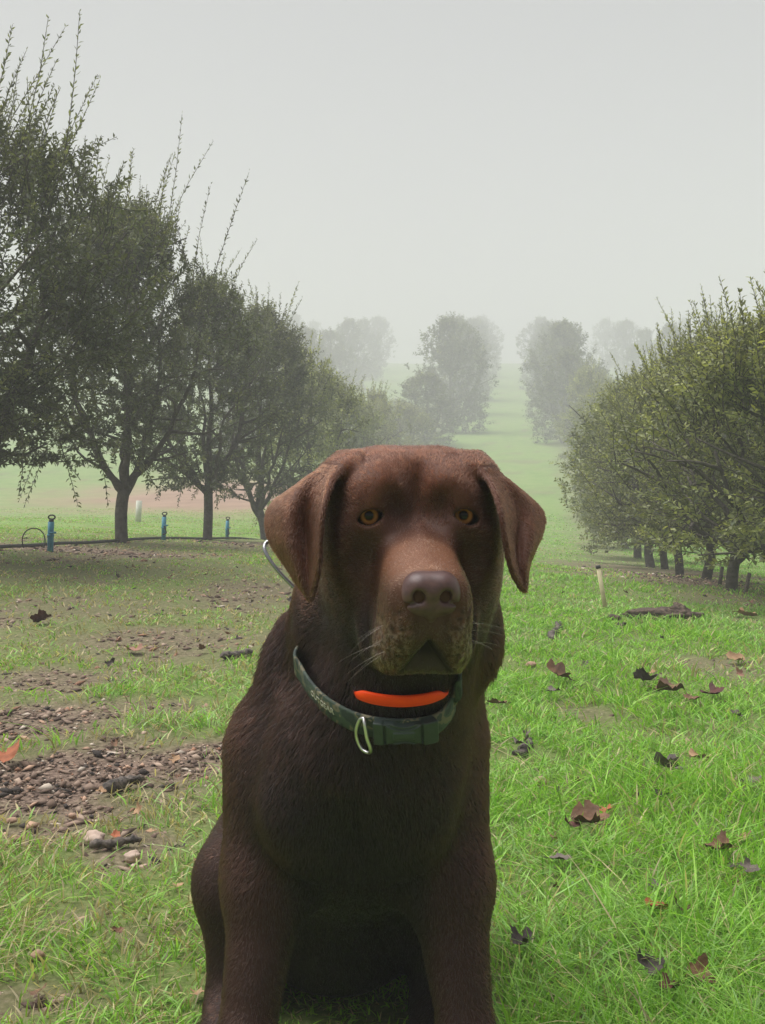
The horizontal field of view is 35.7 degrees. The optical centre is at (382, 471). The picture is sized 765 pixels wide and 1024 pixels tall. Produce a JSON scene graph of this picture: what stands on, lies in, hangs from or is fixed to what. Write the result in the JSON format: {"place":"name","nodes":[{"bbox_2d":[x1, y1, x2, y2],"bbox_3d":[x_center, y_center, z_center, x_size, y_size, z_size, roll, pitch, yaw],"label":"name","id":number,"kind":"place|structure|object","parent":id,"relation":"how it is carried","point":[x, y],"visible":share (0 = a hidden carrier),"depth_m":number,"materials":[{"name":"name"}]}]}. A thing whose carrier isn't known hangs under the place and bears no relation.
{"place":"outdoors","nodes":[
{"label":"outdoors","id":0,"kind":"place"},
{"bbox_2d":[0,360,764,1023],"bbox_3d":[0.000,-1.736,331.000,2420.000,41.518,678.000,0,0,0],"label":"ground","id":1,"kind":"structure","parent":0,"point":[512,450],"depth_m":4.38,"materials":[{"name":"plant"}]},
{"bbox_2d":[6,817,16,823],"bbox_3d":[-0.753,0.710,2.413,0.021,0.014,0.016,0,0,11],"label":"stone","id":2,"kind":"object","parent":1,"relation":"on","point":[11,820],"visible":0.94,"depth_m":2.41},
{"bbox_2d":[22,528,45,547],"bbox_3d":[-2.352,0.446,8.000,0.160,0.137,0.042,0,0,-3],"label":"wire hoop","id":3,"kind":"object","parent":1,"relation":"on","point":[34,528],"visible":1,"depth_m":8.00,"materials":[{"name":"black"}]},
{"bbox_2d":[29,949,45,961],"bbox_3d":[-0.503,0.705,1.729,0.020,0.016,0.024,0,0,16],"label":"stone","id":4,"kind":"object","parent":1,"relation":"on","point":[39,952],"visible":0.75,"depth_m":1.72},
{"bbox_2d":[30,609,51,622],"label":"fallen leaf","id":5,"kind":"object","parent":1,"relation":"on","point":[41,615],"visible":0.99,"depth_m":4.97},
{"bbox_2d":[47,514,55,551],"bbox_3d":[-2.201,0.421,7.899,0.068,0.274,0.052,0,0,0],"label":"irrigation riser","id":6,"kind":"object","parent":1,"relation":"on","point":[50,539],"visible":0.94,"depth_m":7.88,"materials":[{"name":"blue"}]},
{"bbox_2d":[83,830,104,842],"bbox_3d":[-0.551,0.699,2.270,0.040,0.026,0.035,0,0,19],"label":"stone","id":7,"kind":"object","parent":1,"relation":"on","point":[91,835],"visible":0.65,"depth_m":2.26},
{"bbox_2d":[0,9,196,507],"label":"orchard tree","id":8,"kind":"object","parent":1,"relation":"on","point":[30,169],"visible":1,"depth_m":6.89,"materials":[{"name":"green plant"}]},
{"bbox_2d":[104,657,114,666],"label":"fallen leaf","id":9,"kind":"object","parent":1,"relation":"on","point":[110,662],"visible":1,"depth_m":4.17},
{"bbox_2d":[89,834,141,848],"bbox_3d":[-0.503,0.701,2.247,0.102,0.021,0.024,0,0,-27],"label":"bark strip","id":10,"kind":"object","parent":1,"relation":"on","point":[110,843],"visible":1,"depth_m":2.24,"materials":[{"name":"brown wood"}]},
{"bbox_2d":[109,926,124,933],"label":"fallen leaf","id":11,"kind":"object","parent":1,"relation":"on","point":[117,930],"visible":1,"depth_m":1.77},
{"bbox_2d":[102,774,144,793],"bbox_3d":[-0.583,0.698,2.656,0.036,0.034,0.114,0,0,36],"label":"wood chunk","id":12,"kind":"object","parent":1,"relation":"on","point":[120,782],"visible":0.95,"depth_m":2.64,"materials":[{"name":"wood"}]},
{"bbox_2d":[0,537,260,548],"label":"irrigation hose","id":13,"kind":"object","parent":1,"relation":"on","point":[75,542],"visible":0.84,"depth_m":9.56,"materials":[{"name":"black"}]},
{"bbox_2d":[124,850,140,862],"bbox_3d":[-0.459,0.705,2.173,0.032,0.022,0.027,0,0,-32],"label":"stone","id":14,"kind":"object","parent":1,"relation":"on","point":[129,856],"visible":0.99,"depth_m":2.16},
{"bbox_2d":[123,643,143,650],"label":"fallen leaf","id":15,"kind":"object","parent":1,"relation":"on","point":[139,647],"visible":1,"depth_m":4.46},
{"bbox_2d":[0,118,267,542],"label":"orchard tree","id":16,"kind":"object","parent":1,"relation":"on","point":[128,419],"visible":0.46,"depth_m":9.80,"materials":[{"name":"green plant"}]},
{"bbox_2d":[132,801,141,816],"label":"fallen leaf","id":17,"kind":"object","parent":1,"relation":"on","point":[137,808],"visible":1,"depth_m":2.40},
{"bbox_2d":[135,501,141,521],"bbox_3d":[-4.577,0.765,22.269,0.125,0.444,0.105,0,0,0],"label":"marker post","id":18,"kind":"object","parent":1,"relation":"on","point":[138,511],"visible":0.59,"depth_m":22.22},
{"bbox_2d":[161,512,167,539],"bbox_3d":[-2.055,0.525,11.198,0.068,0.294,0.055,0,0,0],"label":"irrigation riser","id":19,"kind":"object","parent":1,"relation":"on","point":[164,532],"visible":0.95,"depth_m":11.18,"materials":[{"name":"blue"}]},
{"bbox_2d":[168,754,179,762],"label":"fallen leaf","id":20,"kind":"object","parent":1,"relation":"on","point":[175,758],"visible":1,"depth_m":2.88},
{"bbox_2d":[190,987,203,994],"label":"fallen leaf","id":21,"kind":"object","parent":1,"relation":"on","point":[197,991],"visible":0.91,"depth_m":1.60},
{"bbox_2d":[115,235,310,539],"bbox_3d":[-1.840,-0.904,12.927,2.111,3.468,2.346,0,0,0],"label":"orchard tree","id":22,"kind":"object","parent":1,"relation":"on","point":[214,473],"visible":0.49,"depth_m":12.87,"materials":[{"name":"green plant"}]},
{"bbox_2d":[225,517,230,539],"bbox_3d":[-1.849,0.690,14.198,0.068,0.304,0.055,0,0,0],"label":"irrigation riser","id":23,"kind":"object","parent":1,"relation":"on","point":[227,533],"visible":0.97,"depth_m":14.18,"materials":[{"name":"blue"}]},
{"bbox_2d":[202,347,268,453],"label":"orchard tree","id":24,"kind":"object","parent":1,"relation":"on","point":[216,399],"visible":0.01,"depth_m":58.55,"materials":[{"name":"green plant"}]},
{"bbox_2d":[220,648,252,659],"bbox_3d":[-0.536,0.670,4.355,0.142,0.033,0.042,0,0,-31],"label":"stick","id":25,"kind":"object","parent":1,"relation":"on","point":[225,655],"visible":0.99,"depth_m":4.34,"materials":[{"name":"brown wood"}]},
{"bbox_2d":[190,279,335,539],"bbox_3d":[-1.613,-0.814,16.066,1.987,3.691,2.495,0,0,0],"label":"orchard tree","id":26,"kind":"object","parent":1,"relation":"on","point":[291,358],"visible":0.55,"depth_m":15.77,"materials":[{"name":"green plant"}]},
{"bbox_2d":[284,311,304,345],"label":"orchard tree","id":27,"kind":"object","parent":1,"relation":"on","point":[296,318],"visible":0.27,"depth_m":166.45,"materials":[{"name":"green plant"}]},
{"bbox_2d":[279,323,334,406],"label":"orchard tree","id":28,"kind":"object","parent":1,"relation":"on","point":[307,330],"visible":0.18,"depth_m":88.50,"materials":[{"name":"green plant"}]},
{"bbox_2d":[246,328,370,527],"bbox_3d":[-1.131,-0.624,19.405,2.236,3.544,2.542,0,0,-12],"label":"orchard tree","id":29,"kind":"object","parent":1,"relation":"on","point":[336,428],"visible":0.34,"depth_m":19.31,"materials":[{"name":"green plant"}]},
{"bbox_2d":[308,320,326,358],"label":"orchard tree","id":30,"kind":"object","parent":1,"relation":"on","point":[315,325],"visible":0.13,"depth_m":190.72,"materials":[{"name":"green plant"}]},
{"bbox_2d":[313,326,356,399],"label":"orchard tree","id":31,"kind":"object","parent":1,"relation":"on","point":[335,352],"visible":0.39,"depth_m":106.66,"materials":[{"name":"green plant"}]},
{"bbox_2d":[288,369,390,474],"bbox_3d":[-1.031,-0.641,29.005,2.816,3.910,3.051,0,0,32],"label":"orchard tree","id":32,"kind":"object","parent":1,"relation":"on","point":[365,436],"visible":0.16,"depth_m":28.65,"materials":[{"name":"green plant"}]},
{"bbox_2d":[328,316,374,389],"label":"orchard tree","id":33,"kind":"object","parent":1,"relation":"on","point":[347,324],"visible":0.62,"depth_m":124.50,"materials":[{"name":"green plant"}]},
{"bbox_2d":[350,316,385,380],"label":"orchard tree","id":34,"kind":"object","parent":1,"relation":"on","point":[374,372],"visible":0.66,"depth_m":145.68,"materials":[{"name":"green plant"}]},
{"bbox_2d":[190,444,546,1023],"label":"labrador dog","id":35,"kind":"object","parent":1,"relation":"on","point":[332,860],"visible":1,"depth_m":1.23},
{"bbox_2d":[262,540,447,706],"bbox_3d":[0.010,0.154,1.291,0.189,0.156,0.241,0,0,-36],"label":"tracking collar","id":36,"kind":"object","parent":35,"relation":"attached to","point":[379,699],"visible":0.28,"depth_m":1.17,"materials":[{"name":"orange plastic"}]},
{"bbox_2d":[293,644,461,754],"bbox_3d":[-0.006,0.208,1.289,0.177,0.150,0.247,0,0,0],"label":"dog collar","id":37,"kind":"object","parent":35,"relation":"attached to","point":[424,730],"visible":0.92,"depth_m":1.18,"materials":[{"name":"fabric"}]},
{"bbox_2d":[361,315,396,371],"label":"orchard tree","id":38,"kind":"object","parent":1,"relation":"on","point":[378,322],"visible":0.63,"depth_m":169.55,"materials":[{"name":"green plant"}]},
{"bbox_2d":[347,375,418,445],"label":"orchard tree","id":39,"kind":"object","parent":1,"relation":"on","point":[383,403],"visible":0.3,"depth_m":40.73,"materials":[{"name":"green plant"}]},
{"bbox_2d":[370,398,443,445],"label":"orchard tree","id":40,"kind":"object","parent":1,"relation":"on","point":[410,413],"visible":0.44,"depth_m":54.16,"materials":[{"name":"green plant"}]},
{"bbox_2d":[389,370,464,445],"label":"orchard tree","id":41,"kind":"object","parent":1,"relation":"on","point":[411,386],"visible":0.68,"depth_m":65.93,"materials":[{"name":"green plant"}]},
{"bbox_2d":[403,311,498,432],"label":"orchard tree","id":42,"kind":"object","parent":1,"relation":"on","point":[454,349],"visible":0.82,"depth_m":76.50,"materials":[{"name":"green plant"}]},
{"bbox_2d":[426,313,489,413],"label":"orchard tree","id":43,"kind":"object","parent":1,"relation":"on","point":[472,335],"visible":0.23,"depth_m":94.58,"materials":[{"name":"green plant"}]},
{"bbox_2d":[431,329,500,399],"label":"orchard tree","id":44,"kind":"object","parent":1,"relation":"on","point":[485,384],"visible":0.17,"depth_m":112.17,"materials":[{"name":"green plant"}]},
{"bbox_2d":[460,317,498,383],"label":"orchard tree","id":45,"kind":"object","parent":1,"relation":"on","point":[480,325],"visible":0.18,"depth_m":133.30,"materials":[{"name":"green plant"}]},
{"bbox_2d":[459,318,502,376],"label":"orchard tree","id":46,"kind":"object","parent":1,"relation":"on","point":[493,338],"visible":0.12,"depth_m":154.92,"materials":[{"name":"green plant"}]},
{"bbox_2d":[478,314,504,369],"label":"orchard tree","id":47,"kind":"object","parent":1,"relation":"on","point":[490,324],"visible":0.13,"depth_m":178.76,"materials":[{"name":"green plant"}]},
{"bbox_2d":[487,698,508,702],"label":"fallen leaf","id":48,"kind":"object","parent":1,"relation":"on","point":[493,700],"visible":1,"depth_m":3.49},
{"bbox_2d":[513,735,528,743],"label":"fallen leaf","id":49,"kind":"object","parent":1,"relation":"on","point":[516,741],"visible":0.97,"depth_m":2.98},
{"bbox_2d":[511,737,532,757],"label":"fallen leaf","id":50,"kind":"object","parent":1,"relation":"on","point":[522,748],"visible":0.89,"depth_m":2.98,"materials":[{"name":"plant"}]},
{"bbox_2d":[509,924,535,946],"bbox_3d":[0.203,0.672,1.717,0.038,0.024,0.039,0,0,0],"label":"fallen leaf","id":51,"kind":"object","parent":1,"relation":"on","point":[517,938],"visible":0.91,"depth_m":1.73,"materials":[{"name":"plant"}]},
{"bbox_2d":[518,320,547,389],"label":"orchard tree","id":52,"kind":"object","parent":1,"relation":"on","point":[524,346],"visible":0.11,"depth_m":128.26,"materials":[{"name":"green plant"}]},
{"bbox_2d":[515,314,551,379],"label":"orchard tree","id":53,"kind":"object","parent":1,"relation":"on","point":[539,320],"visible":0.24,"depth_m":148.44,"materials":[{"name":"green plant"}]},
{"bbox_2d":[523,319,579,396],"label":"orchard tree","id":54,"kind":"object","parent":1,"relation":"on","point":[548,323],"visible":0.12,"depth_m":109.75,"materials":[{"name":"green plant"}]},
{"bbox_2d":[543,685,559,690],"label":"fallen leaf","id":55,"kind":"object","parent":1,"relation":"on","point":[550,687],"visible":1,"depth_m":3.68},
{"bbox_2d":[547,621,562,639],"bbox_3d":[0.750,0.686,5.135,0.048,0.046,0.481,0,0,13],"label":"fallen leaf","id":56,"kind":"object","parent":1,"relation":"on","point":[550,634],"visible":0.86,"depth_m":5.05,"materials":[{"name":"plant"}]},
{"bbox_2d":[541,852,571,859],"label":"fallen leaf","id":57,"kind":"object","parent":1,"relation":"on","point":[560,856],"visible":0.99,"depth_m":2.09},
{"bbox_2d":[522,320,595,416],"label":"orchard tree","id":58,"kind":"object","parent":1,"relation":"on","point":[537,352],"visible":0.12,"depth_m":91.87,"materials":[{"name":"green plant"}]},
{"bbox_2d":[547,659,574,680],"bbox_3d":[0.585,0.652,3.878,0.097,0.070,0.100,0,0,-30],"label":"fallen leaf","id":59,"kind":"object","parent":1,"relation":"on","point":[558,669],"visible":0.99,"depth_m":3.90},
{"bbox_2d":[518,317,608,430],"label":"orchard tree","id":60,"kind":"object","parent":1,"relation":"on","point":[566,332],"visible":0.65,"depth_m":78.30,"materials":[{"name":"green plant"}]},
{"bbox_2d":[525,345,613,443],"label":"orchard tree","id":61,"kind":"object","parent":1,"relation":"on","point":[568,357],"visible":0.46,"depth_m":67.88,"materials":[{"name":"green plant"}]},
{"bbox_2d":[564,815,583,826],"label":"fallen leaf","id":62,"kind":"object","parent":1,"relation":"on","point":[573,823],"visible":1,"depth_m":2.28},
{"bbox_2d":[551,355,615,462],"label":"orchard tree","id":63,"kind":"object","parent":1,"relation":"on","point":[581,378],"visible":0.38,"depth_m":54.11,"materials":[{"name":"green plant"}]},
{"bbox_2d":[556,376,619,500],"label":"orchard tree","id":64,"kind":"object","parent":1,"relation":"on","point":[569,437],"visible":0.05,"depth_m":32.08,"materials":[{"name":"green plant"}]},
{"bbox_2d":[560,372,616,455],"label":"orchard tree","id":65,"kind":"object","parent":1,"relation":"on","point":[574,413],"visible":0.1,"depth_m":43.88,"materials":[{"name":"green plant"}]},
{"bbox_2d":[570,799,610,824],"bbox_3d":[0.403,0.662,2.296,0.074,0.038,0.078,0,0,0],"label":"fallen leaf","id":66,"kind":"object","parent":1,"relation":"on","point":[589,810],"visible":0.95,"depth_m":2.31,"materials":[{"name":"plant"}]},
{"bbox_2d":[547,365,642,558],"bbox_3d":[3.689,-0.137,17.394,2.542,3.019,2.236,0,0,-24],"label":"orchard tree","id":67,"kind":"object","parent":1,"relation":"on","point":[637,554],"visible":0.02,"depth_m":17.45,"materials":[{"name":"green plant"}]},
{"bbox_2d":[563,408,628,548],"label":"orchard tree","id":68,"kind":"object","parent":1,"relation":"on","point":[577,503],"visible":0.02,"depth_m":21.53,"materials":[{"name":"green plant"}]},
{"bbox_2d":[596,565,606,609],"bbox_3d":[1.141,0.618,6.162,0.067,0.266,0.023,0,0,0],"label":"marker stake","id":69,"kind":"object","parent":1,"relation":"on","point":[601,587],"visible":0.85,"depth_m":6.15,"materials":[{"name":"brown wood"}]},
{"bbox_2d":[599,804,612,812],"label":"fallen leaf","id":70,"kind":"object","parent":1,"relation":"on","point":[603,809],"visible":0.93,"depth_m":2.39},
{"bbox_2d":[586,316,628,370],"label":"orchard tree","id":71,"kind":"object","parent":1,"relation":"on","point":[600,336],"visible":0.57,"depth_m":175.75,"materials":[{"name":"green plant"}]},
{"bbox_2d":[607,614,620,620],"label":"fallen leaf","id":72,"kind":"object","parent":1,"relation":"on","point":[617,617],"visible":0.65,"depth_m":5.59,"materials":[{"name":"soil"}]},
{"bbox_2d":[602,317,648,379],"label":"orchard tree","id":73,"kind":"object","parent":1,"relation":"on","point":[624,326],"visible":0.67,"depth_m":148.64,"materials":[{"name":"green plant"}]},
{"bbox_2d":[554,363,719,567],"bbox_3d":[3.366,-0.087,15.027,2.420,2.797,2.233,0,0,-16],"label":"orchard tree","id":74,"kind":"object","parent":1,"relation":"on","point":[648,557],"visible":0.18,"depth_m":14.96,"materials":[{"name":"green plant"}]},
{"bbox_2d":[571,342,703,568],"bbox_3d":[3.038,-0.136,13.092,1.778,2.618,1.998,0,0,35],"label":"orchard tree","id":75,"kind":"object","parent":1,"relation":"on","point":[595,471],"visible":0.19,"depth_m":12.93,"materials":[{"name":"green plant"}]},
{"bbox_2d":[620,327,657,375],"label":"orchard tree","id":76,"kind":"object","parent":1,"relation":"on","point":[632,351],"visible":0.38,"depth_m":124.22,"materials":[{"name":"green plant"}]},
{"bbox_2d":[633,667,658,680],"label":"fallen leaf","id":77,"kind":"object","parent":1,"relation":"on","point":[642,674],"visible":0.94,"depth_m":3.82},
{"bbox_2d":[636,946,664,974],"bbox_3d":[0.369,0.672,1.633,0.044,0.029,0.044,0,0,0],"label":"fallen leaf","id":78,"kind":"object","parent":1,"relation":"on","point":[645,962],"visible":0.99,"depth_m":1.64,"materials":[{"name":"plant"}]},
{"bbox_2d":[645,897,667,909],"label":"fallen leaf","id":79,"kind":"object","parent":1,"relation":"on","point":[647,900],"visible":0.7,"depth_m":1.85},
{"bbox_2d":[621,606,703,620],"bbox_3d":[1.355,0.695,5.730,0.397,0.085,0.172,0,0,0],"label":"dirt mound","id":80,"kind":"object","parent":1,"relation":"on","point":[661,611],"visible":0.59,"depth_m":5.68,"materials":[{"name":"soil"}]},
{"bbox_2d":[639,320,687,371],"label":"orchard tree","id":81,"kind":"object","parent":1,"relation":"on","point":[665,330],"visible":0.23,"depth_m":100.72,"materials":[{"name":"green plant"}]},
{"bbox_2d":[571,332,756,575],"bbox_3d":[2.881,-0.139,11.490,1.826,2.482,1.974,0,0,-17],"label":"orchard tree","id":82,"kind":"object","parent":1,"relation":"on","point":[679,566],"visible":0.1,"depth_m":11.52,"materials":[{"name":"green plant"}]},
{"bbox_2d":[648,677,684,691],"bbox_3d":[0.879,0.659,3.678,0.096,0.044,0.087,0,0,-19],"label":"fallen leaf","id":83,"kind":"object","parent":1,"relation":"on","point":[662,683],"visible":0.99,"depth_m":3.66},
{"bbox_2d":[570,292,764,579],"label":"orchard tree","id":84,"kind":"object","parent":1,"relation":"on","point":[706,573],"visible":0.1,"depth_m":9.43,"materials":[{"name":"green plant"}]},
{"bbox_2d":[653,751,687,769],"bbox_3d":[0.658,0.662,2.735,0.076,0.043,0.085,0,0,0],"label":"fallen leaf","id":85,"kind":"object","parent":1,"relation":"on","point":[664,761],"visible":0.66,"depth_m":2.72,"materials":[{"name":"plant"}]},
{"bbox_2d":[659,972,681,991],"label":"fallen leaf","id":86,"kind":"object","parent":1,"relation":"on","point":[668,980],"visible":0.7,"depth_m":1.58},
{"bbox_2d":[669,602,690,613],"bbox_3d":[1.435,0.679,5.724,0.111,0.100,0.121,0,0,0],"label":"dirt clod","id":87,"kind":"object","parent":1,"relation":"on","point":[680,606],"visible":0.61,"depth_m":5.71,"materials":[{"name":"soil"}]},
{"bbox_2d":[596,284,764,591],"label":"orchard tree","id":88,"kind":"object","parent":1,"relation":"on","point":[732,573],"visible":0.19,"depth_m":7.94,"materials":[{"name":"green plant"}]},
{"bbox_2d":[667,315,695,354],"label":"orchard tree","id":89,"kind":"object","parent":1,"relation":"on","point":[684,320],"visible":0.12,"depth_m":181.40,"materials":[{"name":"green plant"}]},
{"bbox_2d":[674,895,692,910],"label":"fallen leaf","id":90,"kind":"object","parent":1,"relation":"on","point":[688,907],"visible":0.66,"depth_m":1.85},
{"bbox_2d":[612,271,764,569],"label":"orchard tree","id":91,"kind":"object","parent":1,"relation":"on","point":[732,366],"visible":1,"depth_m":6.54,"materials":[{"name":"green plant"}]},
{"bbox_2d":[683,692,702,699],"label":"fallen leaf","id":92,"kind":"object","parent":1,"relation":"on","point":[687,695],"visible":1,"depth_m":3.53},
{"bbox_2d":[684,748,708,757],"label":"fallen leaf","id":93,"kind":"object","parent":1,"relation":"on","point":[692,752],"visible":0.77,"depth_m":2.85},
{"bbox_2d":[684,953,715,982],"bbox_3d":[0.424,0.671,1.606,0.035,0.034,0.044,0,0,-43],"label":"fallen leaf","id":94,"kind":"object","parent":1,"relation":"on","point":[702,961],"visible":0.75,"depth_m":1.61,"materials":[{"name":"plant"}]},
{"bbox_2d":[693,309,725,334],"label":"orchard tree","id":95,"kind":"object","parent":1,"relation":"on","point":[714,314],"visible":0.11,"depth_m":154.58,"materials":[{"name":"green plant"}]},
{"bbox_2d":[700,682,724,693],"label":"fallen leaf","id":96,"kind":"object","parent":1,"relation":"on","point":[714,689],"visible":1,"depth_m":3.63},
{"bbox_2d":[717,566,723,585],"bbox_3d":[2.388,0.758,8.384,0.053,0.180,0.031,0,0,0],"label":"peg","id":97,"kind":"object","parent":1,"relation":"on","point":[720,579],"visible":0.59,"depth_m":8.37,"materials":[{"name":"brown wood"}]},
{"bbox_2d":[703,829,738,849],"bbox_3d":[0.612,0.669,2.149,0.054,0.030,0.052,0,0,42],"label":"fallen leaf","id":98,"kind":"object","parent":1,"relation":"on","point":[721,837],"visible":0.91,"depth_m":2.16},
{"bbox_2d":[726,650,744,659],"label":"fallen leaf","id":99,"kind":"object","parent":1,"relation":"on","point":[732,655],"visible":1,"depth_m":4.41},
{"bbox_2d":[736,667,744,675],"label":"fallen leaf","id":100,"kind":"object","parent":1,"relation":"on","point":[739,671],"visible":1,"depth_m":4.09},
{"bbox_2d":[733,607,756,615],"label":"fallen leaf","id":101,"kind":"object","parent":1,"relation":"on","point":[742,611],"visible":1,"depth_m":6.01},
{"bbox_2d":[743,573,751,593],"bbox_3d":[2.403,0.760,7.831,0.067,0.189,0.031,0,0,0],"label":"peg","id":102,"kind":"object","parent":1,"relation":"on","point":[747,583],"visible":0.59,"depth_m":7.82,"materials":[{"name":"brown wood"}]},
{"bbox_2d":[738,857,760,871],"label":"fallen leaf","id":103,"kind":"object","parent":1,"relation":"on","point":[748,865],"visible":1,"depth_m":2.05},
{"bbox_2d":[0,534,764,1018],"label":"gravel","id":104,"kind":"structure","parent":0,"point":[20,780],"depth_m":3.02,"materials":[{"name":"gravel"}]},
{"bbox_2d":[0,738,19,762],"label":"fallen leaf","id":105,"kind":"object","parent":104,"relation":"on","point":[9,754],"visible":1,"depth_m":2.90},
{"bbox_2d":[27,983,45,994],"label":"fallen leaf","id":106,"kind":"object","parent":104,"relation":"on","point":[35,991],"visible":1,"depth_m":1.59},
{"bbox_2d":[68,813,76,818],"bbox_3d":[-0.637,0.707,2.437,0.019,0.014,0.016,0,0,36],"label":"stone","id":107,"kind":"object","parent":104,"relation":"on","point":[72,815],"visible":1,"depth_m":2.43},
{"bbox_2d":[108,829,119,836],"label":"fallen leaf","id":108,"kind":"object","parent":104,"relation":"on","point":[115,833],"visible":1,"depth_m":2.28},
{"bbox_2d":[0,0,764,363],"label":"sky","id":109,"kind":"structure","parent":0,"point":[410,163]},
{"bbox_2d":[532,776,548,785],"bbox_3d":[0.361,0.709,2.714,0.038,0.026,0.030,0,0,0],"label":"stone","id":110,"kind":"object","parent":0,"point":[541,780],"visible":0.4,"depth_m":2.70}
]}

